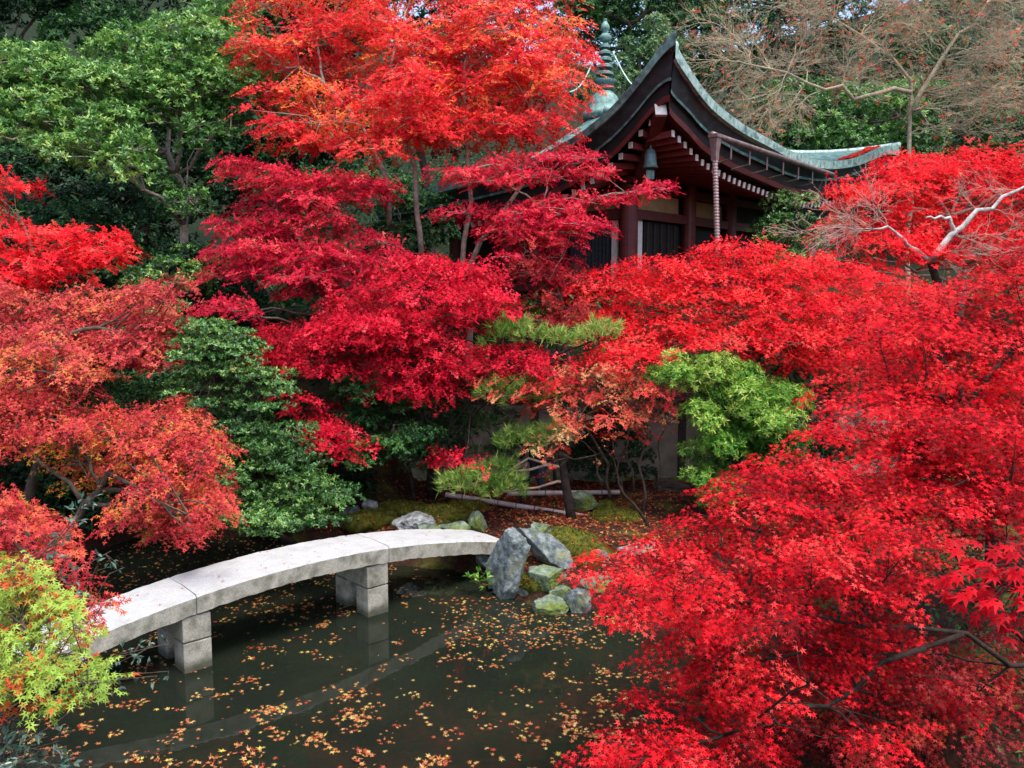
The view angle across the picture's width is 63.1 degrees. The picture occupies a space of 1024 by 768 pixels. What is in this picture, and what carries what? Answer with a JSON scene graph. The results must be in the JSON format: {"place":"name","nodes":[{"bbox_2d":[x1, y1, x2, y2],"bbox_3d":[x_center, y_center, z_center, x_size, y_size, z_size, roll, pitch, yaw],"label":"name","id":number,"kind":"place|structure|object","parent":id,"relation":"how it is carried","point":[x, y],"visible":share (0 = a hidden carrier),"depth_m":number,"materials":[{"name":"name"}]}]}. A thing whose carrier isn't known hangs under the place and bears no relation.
{"place":"outdoors","nodes":[
{"label":"outdoors","id":0,"kind":"place"},
{"bbox_2d":[0,536,940,767],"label":"pond water","id":1,"kind":"structure","parent":0,"point":[365,647],"depth_m":9.90,"materials":[{"name":"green liquid"}]},
{"bbox_2d":[0,538,698,767],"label":"fallen leaves","id":2,"kind":"object","parent":1,"relation":"on","point":[308,739],"depth_m":9.96,"materials":[{"name":"plant"}]},
{"bbox_2d":[486,526,530,599],"bbox_3d":[-0.063,2.749,12.929,0.487,1.115,0.776,-4,7,-32],"label":"rock","id":3,"kind":"object","parent":1,"relation":"in","point":[506,562],"visible":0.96,"depth_m":12.68,"materials":[{"name":"grey stone"}]},
{"bbox_2d":[516,528,576,568],"bbox_3d":[0.709,2.775,13.306,1.418,0.968,0.560,1,6,10],"label":"rock","id":4,"kind":"object","parent":1,"relation":"in","point":[549,549],"visible":0.61,"depth_m":13.17,"materials":[{"name":"grey stone"}]},
{"bbox_2d":[528,564,566,591],"bbox_3d":[0.552,3.022,12.879,0.596,0.496,0.721,3,7,28],"label":"rock","id":5,"kind":"object","parent":1,"relation":"in","point":[546,577],"visible":0.66,"depth_m":12.59,"materials":[{"name":"green stone"}]},
{"bbox_2d":[580,575,612,593],"bbox_3d":[1.310,3.095,12.663,0.698,0.391,0.479,5,8,39],"label":"rock","id":6,"kind":"object","parent":1,"relation":"in","point":[593,583],"visible":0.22,"depth_m":12.55,"materials":[{"name":"grey stone"}]},
{"bbox_2d":[0,0,1023,767],"bbox_3d":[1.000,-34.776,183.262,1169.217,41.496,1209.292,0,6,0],"label":"ground","id":7,"kind":"structure","parent":0,"point":[390,476],"depth_m":17.78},
{"bbox_2d":[0,711,81,767],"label":"nandina shrub","id":8,"kind":"object","parent":7,"relation":"on","point":[21,736],"visible":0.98,"depth_m":5.15,"materials":[{"name":"green plant"}]},
{"bbox_2d":[0,491,124,712],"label":"nandina shrub","id":9,"kind":"object","parent":7,"relation":"on","point":[70,520],"visible":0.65,"depth_m":6.08,"materials":[{"name":"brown plant"}]},
{"bbox_2d":[0,483,131,677],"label":"maple tree","id":10,"kind":"object","parent":7,"relation":"on","point":[12,533],"visible":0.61,"depth_m":6.91,"materials":[{"name":"red plant"}]},
{"bbox_2d":[0,550,138,761],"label":"maple tree","id":11,"kind":"object","parent":7,"relation":"on","point":[31,677],"visible":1,"depth_m":5.31,"materials":[{"name":"green plant"}]},
{"bbox_2d":[0,164,153,403],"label":"maple tree","id":12,"kind":"object","parent":7,"relation":"on","point":[40,267],"visible":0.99,"depth_m":15.88,"materials":[{"name":"red plant"}]},
{"bbox_2d":[0,634,168,752],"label":"nandina shrub","id":13,"kind":"object","parent":7,"relation":"on","point":[135,656],"visible":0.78,"depth_m":6.71,"materials":[{"name":"green plant"}]},
{"bbox_2d":[0,268,203,523],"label":"maple tree","id":14,"kind":"object","parent":7,"relation":"on","point":[14,344],"visible":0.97,"depth_m":13.67,"materials":[{"name":"red plant"}]},
{"bbox_2d":[1,178,216,288],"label":"evergreen shrub","id":15,"kind":"object","parent":7,"relation":"on","point":[153,222],"visible":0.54,"depth_m":20.43,"materials":[{"name":"green plant"}]},
{"bbox_2d":[0,317,235,529],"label":"evergreen shrub","id":16,"kind":"object","parent":7,"relation":"on","point":[140,384],"visible":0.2,"depth_m":15.46,"materials":[{"name":"green plant"}]},
{"bbox_2d":[0,382,249,573],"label":"maple tree","id":17,"kind":"object","parent":7,"relation":"on","point":[170,495],"visible":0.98,"depth_m":11.89,"materials":[{"name":"red plant"}]},
{"bbox_2d":[0,240,284,365],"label":"evergreen shrub","id":18,"kind":"object","parent":7,"relation":"on","point":[231,291],"visible":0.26,"depth_m":18.68,"materials":[{"name":"green plant"}]},
{"bbox_2d":[0,0,288,250],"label":"evergreen tree","id":19,"kind":"object","parent":7,"relation":"on","point":[65,10],"visible":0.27,"depth_m":28.55,"materials":[{"name":"green plant"}]},
{"bbox_2d":[0,0,299,294],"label":"evergreen tree","id":20,"kind":"object","parent":7,"relation":"on","point":[145,67],"visible":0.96,"depth_m":19.22,"materials":[{"name":"green plant"}]},
{"bbox_2d":[0,355,301,628],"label":"bank plants","id":21,"kind":"object","parent":7,"relation":"on","point":[10,486],"visible":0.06,"depth_m":16.24,"materials":[{"name":"green plant"}]},
{"bbox_2d":[102,241,222,364],"bbox_3d":[-7.550,-1.788,18.618,2.401,2.839,4.588,-1,6,-13],"label":"evergreen shrub","id":22,"kind":"object","parent":7,"relation":"on","point":[149,271],"visible":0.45,"depth_m":17.84,"materials":[{"name":"green plant"}]},
{"bbox_2d":[0,529,498,695],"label":"stone bridge","id":23,"kind":"structure","parent":7,"relation":"on","point":[179,617],"depth_m":11.00,"materials":[{"name":"stone"}]},
{"bbox_2d":[149,315,365,544],"bbox_3d":[-4.063,1.112,13.641,3.182,4.446,3.978,-3,7,-28],"label":"evergreen tree","id":24,"kind":"object","parent":7,"relation":"on","point":[267,502],"visible":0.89,"depth_m":13.29,"materials":[{"name":"green plant"}]},
{"bbox_2d":[177,340,379,529],"bbox_3d":[-4.828,0.993,16.161,4.439,3.841,3.826,0,6,0],"label":"evergreen shrub","id":25,"kind":"object","parent":7,"relation":"on","point":[368,484],"visible":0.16,"depth_m":16.25,"materials":[{"name":"green plant"}]},
{"bbox_2d":[186,0,401,304],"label":"evergreen tree","id":26,"kind":"object","parent":7,"relation":"on","point":[266,157],"visible":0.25,"depth_m":27.45,"materials":[{"name":"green plant"}]},
{"bbox_2d":[183,150,413,408],"bbox_3d":[-4.177,-1.862,16.756,4.539,6.004,5.763,-2,6,-16],"label":"maple tree","id":27,"kind":"object","parent":7,"relation":"on","point":[308,260],"visible":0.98,"depth_m":16.82,"materials":[{"name":"red plant"}]},
{"bbox_2d":[229,157,462,299],"bbox_3d":[-4.461,-4.240,23.139,6.128,4.472,4.449,4,7,32],"label":"evergreen shrub","id":28,"kind":"object","parent":7,"relation":"on","point":[409,225],"visible":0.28,"depth_m":22.73,"materials":[{"name":"green plant"}]},
{"bbox_2d":[339,505,360,524],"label":"rock","id":29,"kind":"object","parent":7,"relation":"on","point":[351,509],"visible":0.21,"depth_m":15.70,"materials":[{"name":"grey stone"}]},
{"bbox_2d":[342,508,396,532],"bbox_3d":[-2.651,2.542,15.494,1.004,0.444,0.696,-2,6,-19],"label":"moss mound","id":30,"kind":"object","parent":7,"relation":"on","point":[353,526],"visible":0.79,"depth_m":15.24,"materials":[{"name":"green plant"}]},
{"bbox_2d":[361,499,377,508],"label":"rock","id":31,"kind":"object","parent":7,"relation":"on","point":[368,503],"visible":0.66,"depth_m":15.59,"materials":[{"name":"grey stone"}]},
{"bbox_2d":[323,373,456,500],"bbox_3d":[-2.332,1.141,15.462,2.541,2.751,3.018,0,6,0],"label":"evergreen shrub","id":32,"kind":"object","parent":7,"relation":"on","point":[396,446],"visible":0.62,"depth_m":15.10,"materials":[{"name":"green plant"}]},
{"bbox_2d":[189,0,595,295],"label":"evergreen tree","id":33,"kind":"object","parent":7,"relation":"on","point":[421,157],"visible":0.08,"depth_m":34.91,"materials":[{"name":"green plant"}]},
{"bbox_2d":[379,501,421,516],"bbox_3d":[-2.083,2.377,15.812,0.979,0.273,0.714,0,6,0],"label":"moss mound","id":34,"kind":"object","parent":7,"relation":"on","point":[401,512],"visible":0.41,"depth_m":15.61,"materials":[{"name":"green plant"}]},
{"bbox_2d":[231,246,584,498],"bbox_3d":[-2.031,-0.110,15.354,6.700,5.013,4.506,0,6,0],"label":"maple tree","id":35,"kind":"object","parent":7,"relation":"on","point":[364,321],"visible":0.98,"depth_m":15.07,"materials":[{"name":"red plant"}]},
{"bbox_2d":[392,511,435,529],"bbox_3d":[-1.726,2.462,14.862,0.834,0.354,0.459,-2,6,-17],"label":"rock","id":36,"kind":"object","parent":7,"relation":"on","point":[412,520],"visible":0.7,"depth_m":14.69,"materials":[{"name":"grey stone"}]},
{"bbox_2d":[217,0,612,382],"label":"maple tree","id":37,"kind":"object","parent":7,"relation":"on","point":[419,74],"visible":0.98,"depth_m":18.31,"materials":[{"name":"red plant"}]},
{"bbox_2d":[417,524,440,528],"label":"rock","id":38,"kind":"object","parent":7,"relation":"on","point":[429,526],"visible":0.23,"depth_m":14.54,"materials":[{"name":"green stone"}]},
{"bbox_2d":[393,372,478,489],"bbox_3d":[-1.523,1.016,16.759,1.790,2.681,2.440,0,6,0],"label":"evergreen shrub","id":39,"kind":"object","parent":7,"relation":"on","point":[423,466],"visible":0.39,"depth_m":16.27,"materials":[{"name":"green plant"}]},
{"bbox_2d":[423,512,452,524],"bbox_3d":[-1.472,2.528,15.157,0.881,0.397,0.654,0,6,0],"label":"moss mound","id":40,"kind":"object","parent":7,"relation":"on","point":[444,520],"visible":0.21,"depth_m":14.96,"materials":[{"name":"green plant"}]},
{"bbox_2d":[413,504,472,522],"bbox_3d":[-1.266,2.403,15.394,1.275,0.291,0.878,0,6,0],"label":"moss mound","id":41,"kind":"object","parent":7,"relation":"on","point":[465,515],"visible":0.46,"depth_m":15.13,"materials":[{"name":"green plant"}]},
{"bbox_2d":[439,521,470,529],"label":"rock","id":42,"kind":"object","parent":7,"relation":"on","point":[460,525],"visible":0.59,"depth_m":14.55,"materials":[{"name":"green stone"}]},
{"bbox_2d":[454,501,487,510],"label":"moss mound","id":43,"kind":"object","parent":7,"relation":"on","point":[474,506],"visible":0.32,"depth_m":15.61,"materials":[{"name":"plant"}]},
{"bbox_2d":[468,511,487,532],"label":"rock","id":44,"kind":"object","parent":7,"relation":"on","point":[477,522],"visible":0.84,"depth_m":14.65,"materials":[{"name":"green stone"}]},
{"bbox_2d":[464,565,492,590],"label":"nandina shrub","id":45,"kind":"object","parent":7,"relation":"on","point":[481,576],"visible":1,"depth_m":12.83,"materials":[{"name":"green plant"}]},
{"bbox_2d":[476,554,489,567],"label":"rock","id":46,"kind":"object","parent":7,"relation":"on","point":[481,559],"visible":0.21,"depth_m":13.63,"materials":[{"name":"grey stone"}]},
{"bbox_2d":[451,406,522,456],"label":"evergreen shrub","id":47,"kind":"object","parent":7,"relation":"on","point":[492,416],"visible":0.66,"depth_m":16.84,"materials":[{"name":"green plant"}]},
{"bbox_2d":[340,499,639,588],"bbox_3d":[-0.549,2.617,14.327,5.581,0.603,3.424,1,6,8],"label":"moss tufts","id":48,"kind":"object","parent":7,"relation":"on","point":[488,506],"visible":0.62,"depth_m":15.21,"materials":[{"name":"green plant"}]},
{"bbox_2d":[0,87,1023,391],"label":"undergrowth","id":49,"kind":"object","parent":7,"relation":"on","point":[302,301],"visible":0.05,"depth_m":27.62,"materials":[{"name":"green plant"}]},
{"bbox_2d":[445,492,587,514],"bbox_3d":[0.092,2.306,15.801,2.890,0.333,0.156,2,6,18],"label":"bamboo rail","id":50,"kind":"object","parent":7,"relation":"on","point":[461,496],"visible":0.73,"depth_m":15.84,"materials":[{"name":"grey plant"}]},
{"bbox_2d":[517,588,528,596],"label":"rock","id":51,"kind":"object","parent":7,"relation":"on","point":[522,592],"visible":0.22,"depth_m":12.72,"materials":[{"name":"grey stone"}]},
{"bbox_2d":[498,300,548,486],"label":"maple tree","id":52,"kind":"object","parent":7,"relation":"on","point":[532,314],"visible":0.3,"depth_m":17.22,"materials":[{"name":"red plant"}]},
{"bbox_2d":[431,308,626,518],"bbox_3d":[0.326,0.587,14.999,3.568,3.897,1.706,0,6,0],"label":"pine tree","id":53,"kind":"object","parent":7,"relation":"on","point":[498,481],"visible":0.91,"depth_m":14.87,"materials":[{"name":"green plant"}]},
{"bbox_2d":[519,575,539,593],"bbox_3d":[0.309,3.075,12.817,0.483,0.292,0.388,4,7,33],"label":"moss mound","id":54,"kind":"object","parent":7,"relation":"on","point":[532,589],"visible":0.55,"depth_m":12.64,"materials":[{"name":"green plant"}]},
{"bbox_2d":[531,522,550,532],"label":"rock","id":55,"kind":"object","parent":7,"relation":"on","point":[545,528],"visible":0.39,"depth_m":13.86,"materials":[{"name":"green stone"}]},
{"bbox_2d":[532,594,568,615],"bbox_3d":[0.566,3.268,12.259,0.539,0.249,0.468,0,6,0],"label":"rock","id":56,"kind":"object","parent":7,"relation":"on","point":[551,605],"visible":0.96,"depth_m":12.11,"materials":[{"name":"green stone"}]},
{"bbox_2d":[495,251,606,488],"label":"maple tree","id":57,"kind":"object","parent":7,"relation":"on","point":[556,317],"visible":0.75,"depth_m":16.38,"materials":[{"name":"red plant"}]},
{"bbox_2d":[419,140,683,403],"bbox_3d":[0.820,-2.265,17.129,5.444,5.802,3.372,1,6,8],"label":"maple tree","id":58,"kind":"object","parent":7,"relation":"on","point":[542,208],"visible":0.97,"depth_m":16.87,"materials":[{"name":"red plant"}]},
{"bbox_2d":[549,585,570,598],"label":"rock","id":59,"kind":"object","parent":7,"relation":"on","point":[561,591],"visible":0.34,"depth_m":12.43,"materials":[{"name":"green stone"}]},
{"bbox_2d":[507,488,619,503],"bbox_3d":[1.002,2.223,16.148,2.191,0.402,0.162,-1,6,-5],"label":"bamboo rail","id":60,"kind":"object","parent":7,"relation":"on","point":[604,492],"visible":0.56,"depth_m":16.07,"materials":[{"name":"grey plant"}]},
{"bbox_2d":[466,356,679,499],"bbox_3d":[1.156,0.933,15.200,3.740,2.957,3.744,1,6,14],"label":"maple tree","id":61,"kind":"object","parent":7,"relation":"on","point":[551,387],"visible":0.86,"depth_m":14.70,"materials":[{"name":"red plant"}]},
{"bbox_2d":[549,526,600,548],"bbox_3d":[0.995,2.674,13.953,1.313,0.497,1.176,0,6,0],"label":"moss mound","id":62,"kind":"object","parent":7,"relation":"on","point":[581,539],"visible":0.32,"depth_m":13.68,"materials":[{"name":"green plant"}]},
{"bbox_2d":[564,587,590,612],"bbox_3d":[0.960,3.234,12.298,0.354,0.530,0.399,-4,7,-31],"label":"rock","id":63,"kind":"object","parent":7,"relation":"on","point":[577,600],"visible":0.77,"depth_m":12.16,"materials":[{"name":"grey stone"}]},
{"bbox_2d":[572,490,597,510],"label":"rock","id":64,"kind":"object","parent":7,"relation":"on","point":[583,500],"visible":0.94,"depth_m":15.61,"materials":[{"name":"green stone"}]},
{"bbox_2d":[568,545,612,568],"bbox_3d":[1.267,2.799,13.357,1.005,0.430,0.856,0,6,0],"label":"moss mound","id":65,"kind":"object","parent":7,"relation":"on","point":[600,547],"visible":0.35,"depth_m":13.15,"materials":[{"name":"green plant"}]},
{"bbox_2d":[208,394,983,599],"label":"fallen leaves","id":66,"kind":"object","parent":7,"relation":"on","point":[554,515],"visible":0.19,"depth_m":15.38,"materials":[{"name":"brown plant"}]},
{"bbox_2d":[595,550,609,565],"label":"rock","id":67,"kind":"object","parent":7,"relation":"on","point":[604,552],"visible":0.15,"depth_m":13.11,"materials":[{"name":"grey stone"}]},
{"bbox_2d":[593,499,615,509],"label":"rock","id":68,"kind":"object","parent":7,"relation":"on","point":[604,503],"visible":0.47,"depth_m":15.80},
{"bbox_2d":[484,0,747,90],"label":"evergreen tree","id":69,"kind":"object","parent":7,"relation":"on","point":[596,12],"visible":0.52,"depth_m":42.95,"materials":[{"name":"green plant"}]},
{"bbox_2d":[590,508,641,521],"bbox_3d":[1.898,2.416,15.258,0.948,0.242,0.794,0,6,0],"label":"moss mound","id":70,"kind":"object","parent":7,"relation":"on","point":[633,519],"visible":0.66,"depth_m":15.01,"materials":[{"name":"green plant"}]},
{"bbox_2d":[566,391,668,485],"bbox_3d":[2.076,1.246,17.242,2.126,2.130,2.917,0,6,0],"label":"shrub","id":71,"kind":"object","parent":7,"relation":"on","point":[587,451],"visible":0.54,"depth_m":16.81,"materials":[{"name":"red plant"}]},
{"bbox_2d":[592,438,649,525],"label":"bare tree","id":72,"kind":"object","parent":7,"relation":"on","point":[639,511],"visible":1,"depth_m":14.73,"materials":[{"name":"brown plant"}]},
{"bbox_2d":[370,18,900,306],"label":"temple hall","id":73,"kind":"structure","parent":7,"relation":"on","point":[677,117],"depth_m":23.35,"materials":[{"name":"brown wood"}]},
{"bbox_2d":[569,221,611,282],"bbox_3d":[2.220,-3.764,23.910,1.530,1.720,0.145,6,8,44],"label":"window","id":74,"kind":"structure","parent":73,"relation":"in","point":[599,253],"depth_m":23.68,"materials":[{"name":"black wood"}]},
{"bbox_2d":[642,145,657,178],"bbox_3d":[3.444,-5.564,20.741,0.400,0.910,0.390,0,6,0],"label":"wind bell","id":75,"kind":"object","parent":73,"relation":"hanging from","point":[650,161],"visible":0.99,"depth_m":20.64,"materials":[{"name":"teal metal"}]},
{"bbox_2d":[642,221,678,282],"bbox_3d":[4.348,-3.802,24.273,0.135,1.720,1.846,5,8,42],"label":"door","id":76,"kind":"structure","parent":73,"relation":"in","point":[658,238],"depth_m":24.10,"materials":[{"name":"black wood"}]},
{"bbox_2d":[712,160,719,255],"bbox_3d":[4.906,-4.210,20.019,0.267,2.290,0.150,0,6,0],"label":"rain chain","id":77,"kind":"object","parent":73,"relation":"hanging from","point":[716,214],"visible":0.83,"depth_m":19.95,"materials":[{"name":"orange metal"}]},
{"bbox_2d":[838,145,880,159],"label":"roof leaves","id":78,"kind":"object","parent":73,"relation":"on","point":[861,152],"visible":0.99,"depth_m":28.16,"materials":[{"name":"red plant"}]},
{"bbox_2d":[618,542,655,555],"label":"rock","id":79,"kind":"object","parent":7,"relation":"on","point":[637,553],"visible":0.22,"depth_m":13.28,"materials":[{"name":"grey stone"}]},
{"bbox_2d":[575,347,703,508],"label":"bare tree","id":80,"kind":"object","parent":7,"relation":"on","point":[640,471],"visible":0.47,"depth_m":15.68,"materials":[{"name":"brown plant"}]},
{"bbox_2d":[598,11,687,95],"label":"evergreen tree","id":81,"kind":"object","parent":7,"relation":"on","point":[647,52],"visible":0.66,"depth_m":39.02,"materials":[{"name":"green plant"}]},
{"bbox_2d":[651,478,690,492],"bbox_3d":[3.320,2.128,17.314,0.812,0.342,0.418,2,6,16],"label":"rock","id":82,"kind":"object","parent":7,"relation":"on","point":[665,484],"visible":0.87,"depth_m":17.17,"materials":[{"name":"grey stone"}]},
{"bbox_2d":[383,392,983,481],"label":"garden wall","id":83,"kind":"structure","parent":7,"relation":"on","point":[671,463],"depth_m":18.14,"materials":[{"name":"paint"}]},
{"bbox_2d":[559,0,852,83],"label":"evergreen tree","id":84,"kind":"object","parent":7,"relation":"on","point":[645,7],"visible":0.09,"depth_m":50.68,"materials":[{"name":"green plant"}]},
{"bbox_2d":[638,347,816,509],"bbox_3d":[3.961,0.920,15.000,3.097,3.187,2.638,-4,7,-36],"label":"evergreen tree","id":85,"kind":"object","parent":7,"relation":"on","point":[751,409],"visible":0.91,"depth_m":14.57,"materials":[{"name":"green plant"}]},
{"bbox_2d":[551,234,966,476],"bbox_3d":[4.821,-0.367,16.576,8.119,5.294,5.724,0,6,0],"label":"maple tree","id":86,"kind":"object","parent":7,"relation":"on","point":[813,333],"visible":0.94,"depth_m":16.07,"materials":[{"name":"red plant"}]},
{"bbox_2d":[689,0,868,134],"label":"evergreen tree","id":87,"kind":"object","parent":7,"relation":"on","point":[771,12],"visible":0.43,"depth_m":45.44,"materials":[{"name":"green plant"}]},
{"bbox_2d":[554,444,1023,767],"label":"maple tree","id":88,"kind":"object","parent":7,"relation":"on","point":[799,569],"visible":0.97,"depth_m":7.24,"materials":[{"name":"red plant"}]},
{"bbox_2d":[756,361,822,481],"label":"maple tree","id":89,"kind":"object","parent":7,"relation":"on","point":[780,366],"visible":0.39,"depth_m":17.39,"materials":[{"name":"red plant"}]},
{"bbox_2d":[699,383,880,520],"bbox_3d":[5.283,1.221,15.916,2.796,2.518,4.235,6,8,44],"label":"maple foliage","id":90,"kind":"object","parent":7,"relation":"on","point":[822,450],"visible":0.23,"depth_m":15.71,"materials":[{"name":"red plant"}]},
{"bbox_2d":[742,188,848,290],"bbox_3d":[8.223,-3.912,24.249,4.009,3.497,2.393,-6,8,-43],"label":"evergreen shrub","id":91,"kind":"object","parent":7,"relation":"on","point":[777,217],"visible":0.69,"depth_m":23.74,"materials":[{"name":"green plant"}]},
{"bbox_2d":[657,0,1023,302],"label":"bare tree","id":92,"kind":"object","parent":7,"relation":"on","point":[986,95],"visible":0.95,"depth_m":25.89,"materials":[{"name":"brown plant"}]},
{"bbox_2d":[738,72,954,283],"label":"evergreen tree","id":93,"kind":"object","parent":7,"relation":"on","point":[855,140],"visible":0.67,"depth_m":40.27,"materials":[{"name":"green plant"}]},
{"bbox_2d":[696,5,1023,212],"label":"evergreen tree","id":94,"kind":"object","parent":7,"relation":"on","point":[798,145],"visible":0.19,"depth_m":46.77,"materials":[{"name":"green plant"}]},
{"bbox_2d":[732,547,1023,767],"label":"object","id":95,"kind":"object","parent":7,"relation":"on","point":[932,618],"visible":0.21,"depth_m":10.09,"materials":[{"name":"red plant"}]},
{"bbox_2d":[748,621,1023,767],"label":"maple tree","id":96,"kind":"object","parent":7,"relation":"on","point":[914,737],"visible":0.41,"depth_m":8.07,"materials":[{"name":"red plant"}]},
{"bbox_2d":[761,148,1023,361],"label":"bare tree","id":97,"kind":"object","parent":7,"relation":"on","point":[933,271],"visible":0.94,"depth_m":18.18,"materials":[{"name":"grey plant"}]},
{"bbox_2d":[772,242,1023,602],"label":"maple tree","id":98,"kind":"object","parent":7,"relation":"on","point":[926,443],"visible":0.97,"depth_m":9.62,"materials":[{"name":"red plant"}]},
{"bbox_2d":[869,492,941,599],"bbox_3d":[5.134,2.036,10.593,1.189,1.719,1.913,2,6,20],"label":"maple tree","id":99,"kind":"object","parent":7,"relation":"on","point":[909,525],"visible":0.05,"depth_m":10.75,"materials":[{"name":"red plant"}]},
{"bbox_2d":[797,136,1023,317],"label":"maple tree","id":100,"kind":"object","parent":7,"relation":"on","point":[1013,178],"visible":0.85,"depth_m":19.51,"materials":[{"name":"red plant"}]},
{"bbox_2d":[823,0,1023,178],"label":"evergreen tree","id":101,"kind":"object","parent":7,"relation":"on","point":[867,9],"visible":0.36,"depth_m":49.05,"materials":[{"name":"green plant"}]},
{"bbox_2d":[905,59,1023,251],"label":"evergreen tree","id":102,"kind":"object","parent":7,"relation":"on","point":[995,144],"visible":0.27,"depth_m":41.27,"materials":[{"name":"green plant"}]},
{"bbox_2d":[930,527,1023,648],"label":"maple tree","id":103,"kind":"object","parent":7,"relation":"on","point":[1009,570],"visible":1,"depth_m":3.54,"materials":[{"name":"red plant"}]}
]}

